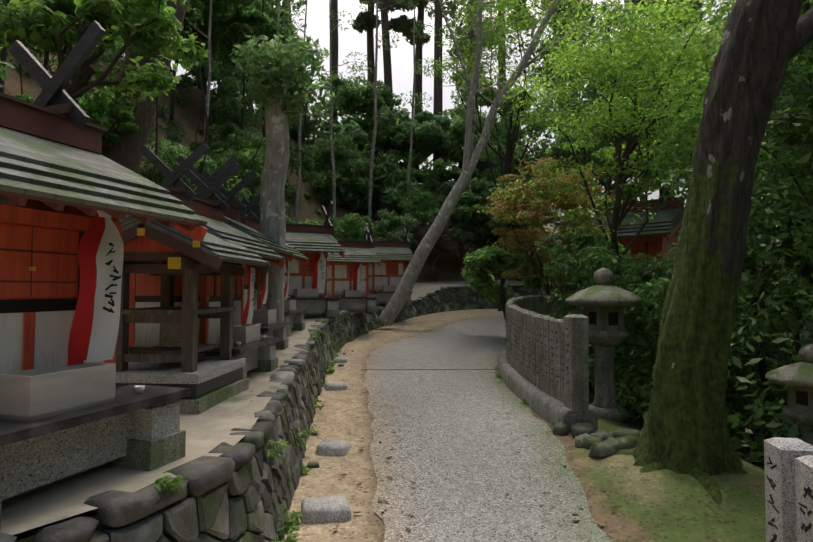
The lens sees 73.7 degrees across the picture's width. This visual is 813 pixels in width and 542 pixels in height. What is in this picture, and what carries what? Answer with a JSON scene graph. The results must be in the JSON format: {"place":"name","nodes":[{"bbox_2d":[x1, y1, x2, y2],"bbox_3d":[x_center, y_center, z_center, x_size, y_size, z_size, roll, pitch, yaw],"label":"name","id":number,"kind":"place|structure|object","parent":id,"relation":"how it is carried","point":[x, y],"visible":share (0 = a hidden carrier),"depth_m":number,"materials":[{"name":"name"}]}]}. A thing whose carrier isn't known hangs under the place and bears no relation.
{"place":"outdoors","nodes":[
{"label":"outdoors","id":0,"kind":"place"},
{"bbox_2d":[15,286,584,541],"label":"retaining wall","id":1,"kind":"structure","parent":0,"point":[260,486],"depth_m":3.47,"materials":[{"name":"grey stone"}]},
{"bbox_2d":[0,284,588,541],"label":"retaining wall caps","id":2,"kind":"object","parent":1,"relation":"on","point":[201,475],"visible":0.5,"depth_m":2.66,"materials":[{"name":"grey stone"}]},
{"bbox_2d":[152,281,526,541],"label":"weed leaves","id":3,"kind":"object","parent":1,"relation":"on","point":[175,485],"visible":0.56,"depth_m":3.69,"materials":[{"name":"green plant"}]},
{"bbox_2d":[4,43,812,541],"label":"ground","id":4,"kind":"structure","parent":0,"point":[678,507],"depth_m":4.74,"materials":[{"name":"soil"}]},
{"bbox_2d":[15,94,33,102],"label":"bank shrub","id":5,"kind":"object","parent":4,"relation":"on","point":[25,97],"visible":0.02,"depth_m":6.74,"materials":[{"name":"green plant"}]},
{"bbox_2d":[0,0,54,71],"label":"bank shrub","id":6,"kind":"object","parent":4,"relation":"on","point":[2,2],"visible":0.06,"depth_m":9.53,"materials":[{"name":"green plant"}]},
{"bbox_2d":[0,10,123,73],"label":"bank shrub","id":7,"kind":"object","parent":4,"relation":"on","point":[108,56],"depth_m":12.18,"materials":[{"name":"green plant"}]},
{"bbox_2d":[0,0,209,105],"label":"tree","id":8,"kind":"object","parent":4,"relation":"on","point":[18,17],"depth_m":6.33,"materials":[{"name":"green plant"}]},
{"bbox_2d":[78,77,138,147],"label":"bank shrub","id":9,"kind":"object","parent":4,"relation":"on","point":[97,107],"depth_m":10.20,"materials":[{"name":"green plant"}]},
{"bbox_2d":[67,0,181,70],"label":"tree","id":10,"kind":"object","parent":4,"relation":"on","point":[92,58],"depth_m":9.03,"materials":[{"name":"green plant"}]},
{"bbox_2d":[101,0,188,173],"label":"tree","id":11,"kind":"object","parent":4,"relation":"on","point":[126,153],"depth_m":10.69,"materials":[{"name":"plant"}]},
{"bbox_2d":[0,45,321,220],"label":"tree","id":12,"kind":"object","parent":4,"relation":"on","point":[3,75],"visible":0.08,"depth_m":18.05,"materials":[{"name":"green plant"}]},
{"bbox_2d":[0,0,325,219],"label":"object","id":13,"kind":"object","parent":4,"relation":"on","point":[46,66],"visible":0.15,"depth_m":14.58,"materials":[{"name":"brown plant"}]},
{"bbox_2d":[13,40,331,223],"bbox_3d":[-7.053,-4.457,11.194,9.036,10.118,20.485,0,-2,-2],"label":"tree","id":14,"kind":"object","parent":4,"relation":"on","point":[178,142],"visible":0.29,"depth_m":16.63,"materials":[{"name":"green plant"}]},
{"bbox_2d":[138,139,214,188],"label":"bank shrub","id":15,"kind":"object","parent":4,"relation":"on","point":[148,171],"depth_m":12.59,"materials":[{"name":"green plant"}]},
{"bbox_2d":[119,0,261,74],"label":"tree","id":16,"kind":"object","parent":4,"relation":"on","point":[259,4],"depth_m":21.17,"materials":[{"name":"green plant"}]},
{"bbox_2d":[178,0,268,145],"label":"tree","id":17,"kind":"object","parent":4,"relation":"on","point":[230,11],"depth_m":18.81,"materials":[{"name":"green plant"}]},
{"bbox_2d":[173,46,281,91],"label":"tree","id":18,"kind":"object","parent":4,"relation":"on","point":[212,60],"depth_m":26.22,"materials":[{"name":"green plant"}]},
{"bbox_2d":[196,67,262,127],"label":"bank shrub","id":19,"kind":"object","parent":4,"relation":"on","point":[234,87],"depth_m":19.21,"materials":[{"name":"green plant"}]},
{"bbox_2d":[207,122,265,173],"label":"bank shrub","id":20,"kind":"object","parent":4,"relation":"on","point":[221,139],"depth_m":17.10,"materials":[{"name":"green plant"}]},
{"bbox_2d":[180,0,312,112],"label":"tree","id":21,"kind":"object","parent":4,"relation":"on","point":[269,31],"depth_m":22.33,"materials":[{"name":"green plant"}]},
{"bbox_2d":[208,148,286,204],"bbox_3d":[-4.813,-2.602,16.308,2.428,2.546,2.434,0,-2,-2],"label":"bank shrub","id":22,"kind":"object","parent":4,"relation":"on","point":[245,161],"depth_m":15.97,"materials":[{"name":"green plant"}]},
{"bbox_2d":[253,202,289,221],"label":"bank shrub","id":23,"kind":"object","parent":4,"relation":"on","point":[257,206],"visible":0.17,"depth_m":16.48,"materials":[{"name":"green plant"}]},
{"bbox_2d":[240,60,314,109],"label":"bank shrub","id":24,"kind":"object","parent":4,"relation":"on","point":[252,82],"visible":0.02,"depth_m":22.68,"materials":[{"name":"green plant"}]},
{"bbox_2d":[229,29,334,321],"bbox_3d":[-1.687,-0.999,7.473,1.328,4.529,2.031,0,-2,-2],"label":"pollard tree","id":25,"kind":"object","parent":4,"relation":"on","point":[263,74],"depth_m":7.39,"materials":[{"name":"plant"}]},
{"bbox_2d":[284,1,291,110],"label":"cedar","id":26,"kind":"object","parent":4,"relation":"on","point":[290,19],"depth_m":30.10,"materials":[{"name":"plant"}]},
{"bbox_2d":[260,135,319,193],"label":"bank shrub","id":27,"kind":"object","parent":4,"relation":"on","point":[308,164],"depth_m":18.94,"materials":[{"name":"green plant"}]},
{"bbox_2d":[257,105,327,144],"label":"tree","id":28,"kind":"object","parent":4,"relation":"on","point":[310,125],"visible":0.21,"depth_m":23.64,"materials":[{"name":"green plant"}]},
{"bbox_2d":[297,218,343,252],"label":"bank shrub","id":29,"kind":"object","parent":4,"relation":"on","point":[315,222],"visible":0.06,"depth_m":16.88,"materials":[{"name":"green plant"}]},
{"bbox_2d":[301,357,351,523],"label":"stepping stones","id":30,"kind":"object","parent":4,"relation":"on","point":[329,509],"visible":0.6,"depth_m":3.93,"materials":[{"name":"stone"}]},
{"bbox_2d":[304,155,359,205],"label":"tree","id":31,"kind":"object","parent":4,"relation":"on","point":[325,181],"visible":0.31,"depth_m":20.95,"materials":[{"name":"green plant"}]},
{"bbox_2d":[329,0,337,120],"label":"cedar","id":32,"kind":"object","parent":4,"relation":"on","point":[334,9],"visible":0.29,"depth_m":28.47,"materials":[{"name":"plant"}]},
{"bbox_2d":[306,120,370,176],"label":"tree","id":33,"kind":"object","parent":4,"relation":"on","point":[358,134],"visible":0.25,"depth_m":23.55,"materials":[{"name":"green plant"}]},
{"bbox_2d":[311,136,369,192],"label":"bank shrub","id":34,"kind":"object","parent":4,"relation":"on","point":[342,148],"depth_m":21.19,"materials":[{"name":"green plant"}]},
{"bbox_2d":[182,0,501,255],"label":"thin trees","id":35,"kind":"object","parent":4,"relation":"on","point":[331,139],"depth_m":20.84,"materials":[{"name":"green plant"}]},
{"bbox_2d":[329,212,384,240],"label":"bank shrub","id":36,"kind":"object","parent":4,"relation":"on","point":[350,223],"depth_m":18.49,"materials":[{"name":"green plant"}]},
{"bbox_2d":[314,75,411,132],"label":"tree","id":37,"kind":"object","parent":4,"relation":"on","point":[350,99],"depth_m":25.80,"materials":[{"name":"green plant"}]},
{"bbox_2d":[346,144,400,211],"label":"bank shrub","id":38,"kind":"object","parent":4,"relation":"on","point":[389,165],"depth_m":22.20,"materials":[{"name":"green plant"}]},
{"bbox_2d":[336,158,428,218],"bbox_3d":[-1.196,-3.197,23.147,4.202,3.188,4.101,0,-2,-2],"label":"shrub","id":39,"kind":"object","parent":4,"relation":"on","point":[352,200],"depth_m":21.94,"materials":[{"name":"green plant"}]},
{"bbox_2d":[339,115,426,179],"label":"tree","id":40,"kind":"object","parent":4,"relation":"on","point":[383,138],"depth_m":24.74,"materials":[{"name":"green plant"}]},
{"bbox_2d":[352,0,413,126],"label":"cedar","id":41,"kind":"object","parent":4,"relation":"on","point":[364,21],"depth_m":36.10,"materials":[{"name":"plant"}]},
{"bbox_2d":[380,0,393,112],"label":"cedar","id":42,"kind":"object","parent":4,"relation":"on","point":[387,66],"visible":0.52,"depth_m":27.21,"materials":[{"name":"brown plant"}]},
{"bbox_2d":[361,209,418,248],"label":"bank shrub","id":43,"kind":"object","parent":4,"relation":"on","point":[383,224],"depth_m":20.24,"materials":[{"name":"green plant"}]},
{"bbox_2d":[1,279,789,534],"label":"terrace top","id":44,"kind":"structure","parent":4,"relation":"on","point":[208,430],"depth_m":2.93,"materials":[{"name":"beige concrete"}]},
{"bbox_2d":[0,20,207,530],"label":"shrine","id":45,"kind":"object","parent":44,"relation":"on","point":[69,193],"visible":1,"depth_m":2.59,"materials":[{"name":"wood"}]},
{"bbox_2d":[116,218,270,413],"bbox_3d":[-1.895,0.312,4.490,1.211,1.495,1.210,0,-2,4],"label":"shrine","id":46,"kind":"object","parent":44,"relation":"on","point":[171,360],"depth_m":4.12,"materials":[{"name":"wood"}]},
{"bbox_2d":[118,142,284,377],"bbox_3d":[-2.076,-0.061,5.465,1.344,2.263,1.392,0,-2,4],"label":"shrine","id":47,"kind":"object","parent":44,"relation":"on","point":[254,348],"visible":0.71,"depth_m":5.16,"materials":[{"name":"wood"}]},
{"bbox_2d":[176,155,293,349],"bbox_3d":[-2.288,-0.158,6.873,1.442,2.428,1.494,0,-2,-1],"label":"shrine","id":48,"kind":"object","parent":44,"relation":"on","point":[265,319],"visible":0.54,"depth_m":6.97,"materials":[{"name":"wood"}]},
{"bbox_2d":[227,189,308,335],"bbox_3d":[-2.436,-0.135,8.983,1.372,2.310,1.421,0,-2,2],"label":"shrine","id":49,"kind":"object","parent":44,"relation":"on","point":[293,315],"visible":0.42,"depth_m":8.99,"materials":[{"name":"wood"}]},
{"bbox_2d":[284,201,344,316],"bbox_3d":[-2.268,-0.277,11.482,1.612,2.452,1.456,1,-2,-28],"label":"shrine","id":50,"kind":"object","parent":44,"relation":"on","point":[308,288],"visible":0.75,"depth_m":11.18,"materials":[{"name":"wood"}]},
{"bbox_2d":[322,223,380,311],"bbox_3d":[-1.493,-0.106,13.793,1.472,2.239,1.330,1,-2,-21],"label":"shrine","id":51,"kind":"object","parent":44,"relation":"on","point":[347,280],"visible":0.85,"depth_m":13.45,"materials":[{"name":"wood"}]},
{"bbox_2d":[361,223,412,304],"bbox_3d":[-0.587,-0.197,16.146,1.550,2.357,1.400,1,-2,-14],"label":"shrine","id":52,"kind":"object","parent":44,"relation":"on","point":[385,278],"visible":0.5,"depth_m":15.84,"materials":[{"name":"wood"}]},
{"bbox_2d":[387,0,429,169],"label":"cedar","id":53,"kind":"object","parent":4,"relation":"on","point":[403,24],"depth_m":33.07,"materials":[{"name":"brown plant"}]},
{"bbox_2d":[373,105,451,169],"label":"tree","id":54,"kind":"object","parent":4,"relation":"on","point":[434,131],"depth_m":24.67,"materials":[{"name":"green plant"}]},
{"bbox_2d":[395,187,444,242],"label":"tree","id":55,"kind":"object","parent":4,"relation":"on","point":[417,210],"depth_m":21.72,"materials":[{"name":"green plant"}]},
{"bbox_2d":[394,158,472,240],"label":"tree","id":56,"kind":"object","parent":4,"relation":"on","point":[430,178],"depth_m":22.82,"materials":[{"name":"green plant"}]},
{"bbox_2d":[433,0,442,194],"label":"cedar","id":57,"kind":"object","parent":4,"relation":"on","point":[438,100],"visible":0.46,"depth_m":26.22,"materials":[{"name":"plant"}]},
{"bbox_2d":[410,222,473,281],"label":"tree","id":58,"kind":"object","parent":4,"relation":"on","point":[423,231],"depth_m":20.65,"materials":[{"name":"green plant"}]},
{"bbox_2d":[420,193,498,268],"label":"tree","id":59,"kind":"object","parent":4,"relation":"on","point":[465,213],"depth_m":20.61,"materials":[{"name":"green plant"}]},
{"bbox_2d":[425,0,497,92],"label":"cedar","id":60,"kind":"object","parent":4,"relation":"on","point":[453,6],"depth_m":39.21,"materials":[{"name":"green plant"}]},
{"bbox_2d":[439,110,506,243],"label":"tree","id":61,"kind":"object","parent":4,"relation":"on","point":[453,151],"depth_m":25.12,"materials":[{"name":"green plant"}]},
{"bbox_2d":[307,350,639,468],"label":"loose stones","id":62,"kind":"object","parent":4,"relation":"on","point":[600,444],"visible":0.83,"depth_m":5.35,"materials":[{"name":"grey stone"}]},
{"bbox_2d":[469,0,477,157],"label":"cedar","id":63,"kind":"object","parent":4,"relation":"on","point":[471,37],"visible":0.04,"depth_m":27.50,"materials":[{"name":"brown plant"}]},
{"bbox_2d":[431,169,525,245],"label":"tree","id":64,"kind":"object","parent":4,"relation":"on","point":[481,187],"depth_m":22.25,"materials":[{"name":"green plant"}]},
{"bbox_2d":[378,0,593,325],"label":"leaning tree","id":65,"kind":"object","parent":4,"relation":"on","point":[393,307],"depth_m":14.58,"materials":[{"name":"grey plant"}]},
{"bbox_2d":[458,132,520,179],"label":"shrub","id":66,"kind":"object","parent":4,"relation":"on","point":[481,166],"depth_m":26.90,"materials":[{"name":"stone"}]},
{"bbox_2d":[443,79,555,149],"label":"tree","id":67,"kind":"object","parent":4,"relation":"on","point":[507,104],"depth_m":28.55,"materials":[{"name":"green plant"}]},
{"bbox_2d":[460,244,545,321],"bbox_3d":[2.319,0.628,12.956,2.171,2.496,1.721,0,-2,-2],"label":"bush","id":68,"kind":"object","parent":4,"relation":"on","point":[477,275],"depth_m":12.63,"materials":[{"name":"green plant"}]},
{"bbox_2d":[413,0,610,310],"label":"tree","id":69,"kind":"object","parent":4,"relation":"on","point":[491,35],"depth_m":17.94,"materials":[{"name":"green plant"}]},
{"bbox_2d":[482,212,550,280],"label":"tree","id":70,"kind":"object","parent":4,"relation":"on","point":[491,224],"depth_m":20.41,"materials":[{"name":"green plant"}]},
{"bbox_2d":[498,0,535,123],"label":"cedar","id":71,"kind":"object","parent":4,"relation":"on","point":[519,9],"depth_m":30.24,"materials":[{"name":"green plant"}]},
{"bbox_2d":[479,142,589,253],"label":"tree","id":72,"kind":"object","parent":4,"relation":"on","point":[486,175],"depth_m":23.07,"materials":[{"name":"green plant"}]},
{"bbox_2d":[473,157,624,294],"bbox_3d":[3.192,-0.377,12.427,3.288,4.465,3.204,0,-2,-2],"label":"tree","id":73,"kind":"object","parent":4,"relation":"on","point":[501,210],"depth_m":12.02,"materials":[{"name":"green plant"}]},
{"bbox_2d":[541,0,587,131],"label":"cedar","id":74,"kind":"object","parent":4,"relation":"on","point":[555,21],"depth_m":33.88,"materials":[{"name":"green plant"}]},
{"bbox_2d":[541,0,592,249],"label":"cedar","id":75,"kind":"object","parent":4,"relation":"on","point":[556,9],"depth_m":26.37,"materials":[{"name":"green plant"}]},
{"bbox_2d":[498,338,653,432],"bbox_3d":[2.773,1.694,9.536,2.370,0.697,7.161,-1,-2,30],"label":"fence base","id":76,"kind":"object","parent":4,"relation":"on","point":[548,408],"visible":0.31,"depth_m":6.68,"materials":[{"name":"grey stone"}]},
{"bbox_2d":[505,293,639,409],"bbox_3d":[2.766,1.033,9.519,2.128,1.308,6.952,-1,-2,29],"label":"stone fence","id":77,"kind":"object","parent":76,"relation":"on","point":[546,353],"visible":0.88,"depth_m":6.80,"materials":[{"name":"stone"}]},
{"bbox_2d":[534,222,630,293],"bbox_3d":[4.296,0.338,13.078,2.347,3.051,2.171,0,-2,-2],"label":"shrub","id":78,"kind":"object","parent":4,"relation":"on","point":[620,246],"depth_m":12.76,"materials":[{"name":"green plant"}]},
{"bbox_2d":[490,0,697,210],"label":"tree","id":79,"kind":"object","parent":4,"relation":"on","point":[565,153],"depth_m":17.49,"materials":[{"name":"green plant"}]},
{"bbox_2d":[526,133,674,234],"bbox_3d":[7.895,-2.827,22.141,6.057,6.776,5.854,0,-2,-2],"label":"tree","id":80,"kind":"object","parent":4,"relation":"on","point":[557,224],"depth_m":21.93,"materials":[{"name":"green plant"}]},
{"bbox_2d":[565,268,643,421],"bbox_3d":[2.655,0.957,7.274,1.000,2.010,1.000,1,-2,-19],"label":"stone lantern","id":81,"kind":"object","parent":4,"relation":"on","point":[604,302],"visible":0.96,"depth_m":7.12,"materials":[{"name":"stone"}]},
{"bbox_2d":[541,221,674,381],"bbox_3d":[3.720,0.782,9.477,3.016,3.390,3.040,0,-2,-2],"label":"shrub","id":82,"kind":"object","parent":4,"relation":"on","point":[586,274],"depth_m":9.17,"materials":[{"name":"green plant"}]},
{"bbox_2d":[479,0,759,281],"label":"tree","id":83,"kind":"object","parent":4,"relation":"on","point":[625,50],"depth_m":9.73,"materials":[{"name":"green plant"}]},
{"bbox_2d":[700,0,734,32],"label":"leaves","id":84,"kind":"object","parent":83,"relation":"attached to","point":[724,9],"visible":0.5,"depth_m":6.45,"materials":[{"name":"green plant"}]},
{"bbox_2d":[552,27,692,200],"bbox_3d":[12.114,-7.000,28.443,8.699,11.206,9.110,0,-2,-2],"label":"tree","id":85,"kind":"object","parent":4,"relation":"on","point":[586,88],"depth_m":28.41,"materials":[{"name":"green plant"}]},
{"bbox_2d":[575,61,692,194],"bbox_3d":[10.240,-3.642,21.195,7.568,8.617,7.233,0,-2,-2],"label":"tree","id":86,"kind":"object","parent":4,"relation":"on","point":[628,133],"depth_m":20.24,"materials":[{"name":"green plant"}]},
{"bbox_2d":[588,167,683,281],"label":"hall","id":87,"kind":"structure","parent":4,"relation":"on","point":[656,235],"depth_m":15.27,"materials":[{"name":"wood"}]},
{"bbox_2d":[610,258,672,367],"bbox_3d":[5.029,0.976,10.745,2.707,2.600,2.748,0,-2,-2],"label":"shrub","id":88,"kind":"object","parent":4,"relation":"on","point":[671,272],"depth_m":10.41,"materials":[{"name":"green plant"}]},
{"bbox_2d":[603,0,689,197],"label":"tree","id":89,"kind":"object","parent":4,"relation":"on","point":[642,1],"depth_m":27.10,"materials":[{"name":"green plant"}]},
{"bbox_2d":[650,0,704,194],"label":"cedar","id":90,"kind":"object","parent":4,"relation":"on","point":[695,8],"depth_m":33.87,"materials":[{"name":"green plant"}]},
{"bbox_2d":[548,305,812,469],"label":"leaves","id":91,"kind":"object","parent":4,"relation":"on","point":[791,430],"visible":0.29,"depth_m":7.05,"materials":[{"name":"green plant"}]},
{"bbox_2d":[581,259,783,407],"bbox_3d":[3.630,1.197,8.143,2.778,2.799,2.985,0,-2,-2],"label":"shrub","id":92,"kind":"object","parent":4,"relation":"on","point":[652,305],"visible":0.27,"depth_m":7.62,"materials":[{"name":"green plant"}]},
{"bbox_2d":[615,0,812,505],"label":"tree trunk","id":93,"kind":"object","parent":4,"relation":"on","point":[684,430],"visible":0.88,"depth_m":4.37,"materials":[{"name":"green plant"}]},
{"bbox_2d":[631,53,810,438],"bbox_3d":[5.136,-0.207,8.132,3.535,6.566,3.529,0,-2,-2],"label":"tree","id":94,"kind":"object","parent":4,"relation":"on","point":[686,147],"depth_m":8.03,"materials":[{"name":"green plant"}]},
{"bbox_2d":[648,17,798,319],"bbox_3d":[11.378,-3.183,16.877,8.228,9.850,8.829,0,-2,-2],"label":"tree","id":95,"kind":"object","parent":4,"relation":"on","point":[699,81],"depth_m":16.68,"materials":[{"name":"green plant"}]},
{"bbox_2d":[646,135,812,404],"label":"camellia","id":96,"kind":"object","parent":4,"relation":"on","point":[775,218],"depth_m":5.83,"materials":[{"name":"green plant"}]},
{"bbox_2d":[653,0,812,329],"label":"tree","id":97,"kind":"object","parent":4,"relation":"on","point":[717,19],"depth_m":12.90,"materials":[{"name":"green plant"}]},
{"bbox_2d":[689,0,812,181],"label":"tree","id":98,"kind":"object","parent":4,"relation":"on","point":[710,23],"depth_m":8.02,"materials":[{"name":"green plant"}]},
{"bbox_2d":[708,40,812,208],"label":"camellia","id":99,"kind":"object","parent":4,"relation":"on","point":[789,113],"depth_m":4.71,"materials":[{"name":"green plant"}]},
{"bbox_2d":[728,258,812,405],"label":"shrub","id":100,"kind":"object","parent":4,"relation":"on","point":[790,294],"depth_m":8.52,"materials":[{"name":"green plant"}]},
{"bbox_2d":[736,244,810,364],"bbox_3d":[7.380,0.419,11.104,3.695,3.469,3.669,0,-2,-2],"label":"shrub","id":101,"kind":"object","parent":4,"relation":"on","point":[778,273],"depth_m":10.31,"materials":[{"name":"green plant"}]},
{"bbox_2d":[747,126,812,316],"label":"shrub","id":102,"kind":"object","parent":4,"relation":"on","point":[767,204],"depth_m":7.13,"materials":[{"name":"green plant"}]},
{"bbox_2d":[760,280,812,363],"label":"shrub","id":103,"kind":"object","parent":4,"relation":"on","point":[804,342],"visible":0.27,"depth_m":6.03,"materials":[{"name":"green plant"}]},
{"bbox_2d":[764,437,812,541],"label":"donor pillars","id":104,"kind":"structure","parent":4,"relation":"on","point":[788,464],"depth_m":2.54,"materials":[{"name":"stone"}]},
{"bbox_2d":[765,344,812,444],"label":"stone lantern","id":105,"kind":"object","parent":4,"relation":"on","point":[796,379],"visible":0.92,"depth_m":4.54,"materials":[{"name":"granite"},{"name":"moss"}]},
{"bbox_2d":[799,0,812,122],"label":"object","id":106,"kind":"object","parent":4,"relation":"on","point":[806,6],"depth_m":6.21,"materials":[{"name":"green plant"}]},
{"bbox_2d":[121,0,734,217],"label":"sky","id":107,"kind":"structure","parent":0,"point":[317,19],"materials":[{"name":"white"}]},
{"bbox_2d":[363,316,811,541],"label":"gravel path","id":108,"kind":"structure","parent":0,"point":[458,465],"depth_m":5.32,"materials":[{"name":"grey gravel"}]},
{"bbox_2d":[362,369,497,369],"bbox_3d":[0.469,1.715,9.435,2.500,0.004,0.025,0,-2,-1],"label":"path joint","id":109,"kind":"object","parent":108,"relation":"on","point":[429,369],"visible":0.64,"depth_m":9.43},
{"bbox_2d":[250,323,661,537],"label":"leaf litter","id":110,"kind":"object","parent":108,"relation":"on","point":[507,494],"visible":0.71,"depth_m":4.48,"materials":[{"name":"brown plant"}]}
]}

